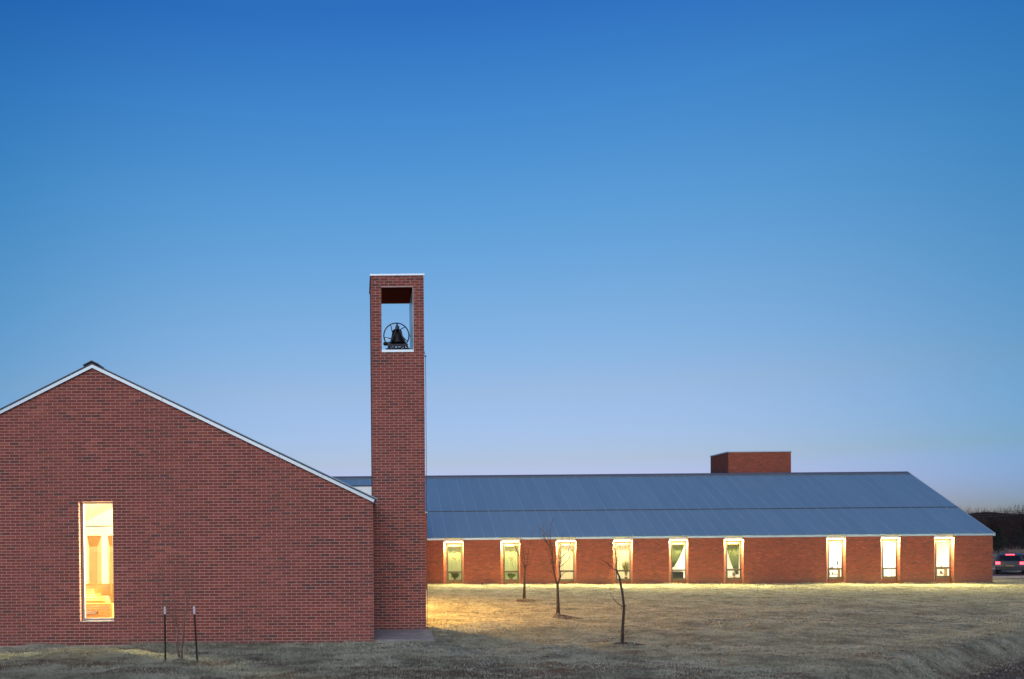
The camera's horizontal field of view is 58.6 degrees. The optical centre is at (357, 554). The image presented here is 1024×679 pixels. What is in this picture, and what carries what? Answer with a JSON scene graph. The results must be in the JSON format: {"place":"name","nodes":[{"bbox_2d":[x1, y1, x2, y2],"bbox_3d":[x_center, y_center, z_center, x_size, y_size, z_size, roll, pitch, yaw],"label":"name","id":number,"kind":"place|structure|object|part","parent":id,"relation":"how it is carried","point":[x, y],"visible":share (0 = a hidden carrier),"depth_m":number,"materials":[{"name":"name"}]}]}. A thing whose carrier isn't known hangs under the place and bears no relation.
{"place":"outdoors","nodes":[
{"label":"outdoors","id":0,"kind":"place"},
{"bbox_2d":[0,549,1023,678],"bbox_3d":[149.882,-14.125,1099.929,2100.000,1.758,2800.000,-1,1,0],"label":"ground","id":1,"kind":"structure","parent":0,"point":[1013,673],"depth_m":22.58,"materials":[{"name":"brown plant"}]},
{"bbox_2d":[164,607,165,660],"bbox_3d":[-4.190,1.772,19.410,0.040,1.300,0.041,-1,1,0],"label":"steel post","id":2,"kind":"object","parent":1,"relation":"on","point":[165,633],"visible":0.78,"depth_m":19.42,"materials":[{"name":"black metal"}]},
{"bbox_2d":[0,360,376,647],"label":"church hall","id":3,"kind":"structure","parent":1,"relation":"on","point":[125,487],"depth_m":23.09,"materials":[{"name":"red brick"}]},
{"bbox_2d":[86,588,97,591],"bbox_3d":[-11.385,1.761,34.252,2.720,0.920,0.550,-1,1,0],"label":"wooden pew","id":4,"kind":"object","parent":3,"relation":"on","point":[91,590],"visible":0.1,"depth_m":34.44,"materials":[{"name":"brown wood"}]},
{"bbox_2d":[86,591,98,593],"bbox_3d":[-10.785,1.784,32.252,2.720,0.920,0.550,-1,1,0],"label":"wooden pew","id":5,"kind":"object","parent":3,"relation":"on","point":[95,592],"visible":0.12,"depth_m":32.44,"materials":[{"name":"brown wood"}]},
{"bbox_2d":[85,586,101,596],"bbox_3d":[-11.885,1.735,36.451,2.720,0.920,0.550,-1,1,0],"label":"wooden pew","id":6,"kind":"object","parent":3,"relation":"on","point":[94,587],"visible":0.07,"depth_m":36.63,"materials":[{"name":"brown wood"}]},
{"bbox_2d":[86,594,100,596],"bbox_3d":[-10.185,1.804,30.452,2.720,0.920,0.550,-1,1,0],"label":"wooden pew","id":7,"kind":"object","parent":3,"relation":"on","point":[93,595],"visible":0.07,"depth_m":30.64,"materials":[{"name":"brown wood"}]},
{"bbox_2d":[86,596,104,599],"bbox_3d":[-9.585,1.821,28.852,2.720,0.920,0.550,-1,1,0],"label":"wooden pew","id":8,"kind":"object","parent":3,"relation":"on","point":[95,598],"visible":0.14,"depth_m":29.04,"materials":[{"name":"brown wood"}]},
{"bbox_2d":[80,502,113,621],"bbox_3d":[-6.760,0.179,23.221,0.883,3.116,0.265,-1,1,0],"label":"window","id":9,"kind":"structure","parent":3,"relation":"in","point":[84,618],"depth_m":23.28,"materials":[{"name":"white metal"}]},
{"bbox_2d":[86,599,109,602],"bbox_3d":[-8.984,1.838,27.252,2.720,0.920,0.550,-1,1,0],"label":"wooden pew","id":10,"kind":"object","parent":3,"relation":"on","point":[98,601],"visible":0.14,"depth_m":27.44,"materials":[{"name":"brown wood"}]},
{"bbox_2d":[85,583,113,602],"bbox_3d":[-11.986,1.702,38.851,2.720,0.920,0.550,-1,1,0],"label":"wooden pew","id":11,"kind":"object","parent":3,"relation":"on","point":[107,589],"visible":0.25,"depth_m":39.05,"materials":[{"name":"brown wood"}]},
{"bbox_2d":[86,603,113,617],"bbox_3d":[-8.334,1.855,25.652,2.720,0.920,0.550,-1,1,0],"label":"wooden pew","id":12,"kind":"object","parent":3,"relation":"on","point":[99,610],"visible":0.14,"depth_m":25.85,"materials":[{"name":"brown wood"}]},
{"bbox_2d":[193,606,197,661],"bbox_3d":[-3.518,1.771,19.380,0.104,1.310,0.041,-1,1,0],"label":"steel post","id":13,"kind":"object","parent":1,"relation":"on","point":[195,633],"visible":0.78,"depth_m":19.39,"materials":[{"name":"black metal"}]},
{"bbox_2d":[350,485,426,589],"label":"link block","id":14,"kind":"structure","parent":1,"relation":"on","point":[366,489],"depth_m":50.88,"materials":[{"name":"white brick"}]},
{"bbox_2d":[369,273,425,628],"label":"bell tower","id":15,"kind":"structure","parent":1,"relation":"on","point":[398,447],"depth_m":25.59,"materials":[{"name":"red brick"}]},
{"bbox_2d":[383,323,409,349],"bbox_3d":[1.148,-6.406,26.317,0.807,1.058,0.707,-1,1,0],"label":"church bell","id":16,"kind":"object","parent":15,"relation":"on","point":[397,340],"visible":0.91,"depth_m":26.15,"materials":[{"name":"black metal"}]},
{"bbox_2d":[374,629,435,642],"bbox_3d":[1.240,2.298,24.485,1.600,0.300,2.300,-1,1,0],"label":"concrete pad","id":17,"kind":"object","parent":1,"relation":"on","point":[393,635],"visible":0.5,"depth_m":24.16,"materials":[{"name":"grey concrete"}]},
{"bbox_2d":[516,598,541,601],"bbox_3d":[7.380,1.981,38.895,1.586,0.175,1.631,-1,1,0],"label":"mulch ring","id":18,"kind":"object","parent":1,"relation":"on","point":[521,600],"visible":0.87,"depth_m":38.56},
{"bbox_2d":[513,530,541,598],"bbox_3d":[7.432,0.304,39.080,1.270,3.338,0.798,-1,1,0],"label":"bare sapling","id":19,"kind":"object","parent":18,"relation":"on","point":[524,586],"visible":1,"depth_m":39.00,"materials":[{"name":"brown plant"}]},
{"bbox_2d":[552,614,582,619],"bbox_3d":[7.006,2.075,29.807,1.172,0.196,0.837,-1,1,0],"label":"mulch ring","id":20,"kind":"object","parent":1,"relation":"on","point":[564,617],"visible":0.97,"depth_m":29.66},
{"bbox_2d":[539,518,575,613],"bbox_3d":[6.734,0.352,30.022,1.320,3.334,0.762,-1,1,0],"label":"bare sapling","id":21,"kind":"object","parent":20,"relation":"on","point":[557,596],"visible":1,"depth_m":29.99,"materials":[{"name":"brown plant"}]},
{"bbox_2d":[614,642,644,645],"bbox_3d":[6.719,2.215,22.186,0.812,0.098,0.524,-1,1,-22],"label":"mulch ring","id":22,"kind":"object","parent":1,"relation":"on","point":[629,643],"visible":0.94,"depth_m":22.15,"materials":[{"name":"brown soil"}]},
{"bbox_2d":[600,540,625,641],"bbox_3d":[6.315,0.898,22.331,0.792,2.675,0.264,-1,1,-18],"label":"bare sapling","id":23,"kind":"object","parent":22,"relation":"on","point":[623,616],"visible":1,"depth_m":22.33,"materials":[{"name":"brown plant"}]},
{"bbox_2d":[331,451,994,584],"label":"classroom wing","id":24,"kind":"structure","parent":1,"relation":"on","point":[773,516],"depth_m":57.95,"materials":[{"name":"red brick"}]},
{"bbox_2d":[448,547,461,578],"bbox_3d":[6.188,0.476,56.933,0.877,2.050,0.050,-1,1,0],"label":"curtain","id":25,"kind":"object","parent":24,"relation":"hanging from","point":[454,565],"visible":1,"depth_m":56.93,"materials":[{"name":"beige fabric"}]},
{"bbox_2d":[450,572,459,581],"bbox_3d":[6.213,1.399,56.876,0.764,0.666,0.228,-1,1,0],"label":"potted plant","id":26,"kind":"object","parent":24,"relation":"on","point":[455,575],"visible":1,"depth_m":56.86,"materials":[{"name":"green plant"}]},
{"bbox_2d":[447,546,462,581],"bbox_3d":[6.189,0.558,56.833,0.977,2.280,0.082,-1,1,0],"label":"window","id":27,"kind":"structure","parent":24,"relation":"in","point":[448,572],"depth_m":56.81,"materials":[{"name":"white metal"}]},
{"bbox_2d":[506,573,515,580],"bbox_3d":[9.797,1.408,56.876,0.822,0.585,0.228,-1,1,0],"label":"potted plant","id":28,"kind":"object","parent":24,"relation":"on","point":[511,575],"visible":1,"depth_m":56.86,"materials":[{"name":"green plant"}]},
{"bbox_2d":[505,546,517,577],"bbox_3d":[9.781,0.445,56.933,0.845,2.050,0.050,-1,1,0],"label":"curtain","id":29,"kind":"object","parent":24,"relation":"hanging from","point":[510,555],"visible":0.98,"depth_m":56.93,"materials":[{"name":"beige fabric"}]},
{"bbox_2d":[504,545,518,581],"bbox_3d":[9.779,0.544,56.809,0.980,2.315,0.130,-1,1,0],"label":"window","id":30,"kind":"structure","parent":24,"relation":"in","point":[517,572],"depth_m":56.80,"materials":[{"name":"white metal"}]},
{"bbox_2d":[560,546,572,578],"bbox_3d":[13.312,0.489,56.934,0.876,2.200,0.050,-1,1,0],"label":"curtain","id":31,"kind":"object","parent":24,"relation":"hanging from","point":[568,565],"visible":0.88,"depth_m":56.93,"materials":[{"name":"beige fabric"}]},
{"bbox_2d":[559,545,574,580],"bbox_3d":[13.312,0.495,56.833,0.976,2.280,0.082,-1,1,0],"label":"window","id":32,"kind":"structure","parent":24,"relation":"in","point":[573,579],"depth_m":56.81,"materials":[{"name":"white metal"}]},
{"bbox_2d":[617,545,628,578],"bbox_3d":[16.905,0.458,56.934,0.844,2.200,0.050,-1,1,0],"label":"curtain","id":33,"kind":"object","parent":24,"relation":"hanging from","point":[623,553],"visible":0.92,"depth_m":56.93,"materials":[{"name":"beige fabric"}]},
{"bbox_2d":[615,544,630,580],"bbox_3d":[16.902,0.482,56.809,0.979,2.315,0.130,-1,1,0],"label":"window","id":34,"kind":"structure","parent":24,"relation":"in","point":[629,570],"depth_m":56.81,"materials":[{"name":"white metal"}]},
{"bbox_2d":[622,561,628,578],"bbox_3d":[17.129,0.912,56.920,0.677,1.287,0.190,-1,1,0],"label":"potted plant","id":35,"kind":"object","parent":24,"relation":"on","point":[626,566],"visible":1,"depth_m":56.91,"materials":[{"name":"green plant"}]},
{"bbox_2d":[672,545,683,566],"bbox_3d":[20.432,0.052,56.929,0.813,1.450,0.050,-1,1,0],"label":"curtain","id":36,"kind":"object","parent":24,"relation":"hanging from","point":[677,550],"visible":1,"depth_m":56.92,"materials":[{"name":"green fabric"}]},
{"bbox_2d":[671,544,685,579],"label":"window","id":37,"kind":"structure","parent":24,"relation":"in","point":[672,570],"depth_m":56.81,"materials":[{"name":"white metal"}]},
{"bbox_2d":[673,572,683,577],"bbox_3d":[20.443,1.348,57.187,0.813,0.550,0.400,-1,1,0],"label":"storage box","id":38,"kind":"object","parent":24,"relation":"on","point":[678,574],"visible":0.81,"depth_m":57.01,"materials":[{"name":"black plastic"}]},
{"bbox_2d":[727,544,738,573],"bbox_3d":[23.932,0.271,56.932,0.845,1.950,0.050,-1,1,0],"label":"curtain","id":39,"kind":"object","parent":24,"relation":"hanging from","point":[733,551],"visible":1,"depth_m":56.93,"materials":[{"name":"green fabric"}]},
{"bbox_2d":[726,543,741,579],"bbox_3d":[23.931,0.421,56.809,0.980,2.315,0.130,-1,1,0],"label":"window","id":40,"kind":"structure","parent":24,"relation":"in","point":[727,570],"depth_m":56.80,"materials":[{"name":"white metal"}]},
{"bbox_2d":[828,542,842,578],"bbox_3d":[30.405,0.364,56.809,0.948,2.315,0.130,-1,1,0],"label":"window","id":41,"kind":"structure","parent":24,"relation":"in","point":[841,568],"depth_m":56.81,"materials":[{"name":"white metal"}]},
{"bbox_2d":[882,542,896,577],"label":"window","id":42,"kind":"structure","parent":24,"relation":"in","point":[895,567],"depth_m":56.81,"materials":[{"name":"white metal"}]},
{"bbox_2d":[936,568,946,575],"bbox_3d":[37.269,1.173,57.397,1.125,0.600,0.300,-1,1,0],"label":"toy shelf","id":43,"kind":"object","parent":24,"relation":"on","point":[945,572],"visible":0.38,"depth_m":57.37,"materials":[{"name":"white wood"}]},
{"bbox_2d":[935,541,950,577],"bbox_3d":[37.259,0.304,56.809,0.980,2.315,0.130,-1,1,0],"label":"window","id":44,"kind":"structure","parent":24,"relation":"in","point":[949,541],"depth_m":56.81,"materials":[{"name":"white metal"}]},
{"bbox_2d":[959,504,1023,549],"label":"wood","id":45,"kind":"object","parent":1,"relation":"on","point":[1017,526],"visible":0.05,"depth_m":194.41,"materials":[{"name":"black plant"}]},
{"bbox_2d":[993,525,1008,553],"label":"cedar tree","id":46,"kind":"object","parent":1,"relation":"on","point":[998,530],"visible":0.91,"depth_m":139.74,"materials":[{"name":"green plant"}]},
{"bbox_2d":[993,571,1021,572],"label":"kerb","id":47,"kind":"structure","parent":1,"relation":"on","point":[1010,572],"depth_m":71.53,"materials":[{"name":"grey concrete"}]},
{"bbox_2d":[993,576,1023,578],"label":"kerb","id":48,"kind":"structure","parent":1,"relation":"on","point":[994,577],"depth_m":63.48,"materials":[{"name":"grey concrete"}]},
{"bbox_2d":[1014,511,1023,529],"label":"bare tree","id":49,"kind":"object","parent":1,"relation":"on","point":[1019,519],"visible":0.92,"depth_m":171.97,"materials":[{"name":"brown plant"}]},
{"bbox_3d":[-3.870,2.294,19.373,0.351,0.096,0.300,-1,1,0],"label":"mulch ring","id":50,"kind":"object","parent":1,"relation":"on","visible":0},
{"bbox_2d":[156,553,196,658],"bbox_3d":[-3.989,1.114,19.468,1.043,2.421,0.495,-1,1,0],"label":"bare shrub","id":51,"kind":"object","parent":50,"relation":"on","point":[183,637],"visible":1,"depth_m":19.42,"materials":[{"name":"brown plant"}]},
{"bbox_2d":[0,0,1023,513],"label":"sky","id":52,"kind":"structure","parent":0,"point":[644,236],"materials":[{"name":"blue"}]},
{"bbox_2d":[970,512,1023,548],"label":"hill","id":53,"kind":"structure","parent":0,"point":[1009,545],"depth_m":208.69,"materials":[{"name":"black plant"}]},
{"bbox_2d":[993,573,1023,575],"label":"road","id":54,"kind":"structure","parent":0,"point":[1009,574],"depth_m":68.89,"materials":[{"name":"grey asphalt"}]},
{"bbox_2d":[995,553,1023,573],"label":"car","id":55,"kind":"object","parent":54,"relation":"on","point":[1009,561],"visible":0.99,"depth_m":68.95,"materials":[{"name":"paint"}]},
{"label":"rear window","id":56,"kind":"part","parent":55,"relation":"part of","materials":[{"name":"black glass"}]},
{"label":"far field","id":57,"kind":"structure","parent":0,"visible":0},
{"bbox_2d":[985,509,1008,551],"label":"bare tree","id":58,"kind":"object","parent":57,"relation":"on","point":[990,524],"visible":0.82,"depth_m":167.31,"materials":[{"name":"brown plant"}]},
{"bbox_2d":[993,546,1023,561],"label":"field brush","id":59,"kind":"object","parent":57,"relation":"on","point":[1014,550],"visible":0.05,"depth_m":156.86,"materials":[{"name":"brown plant"}]}
]}

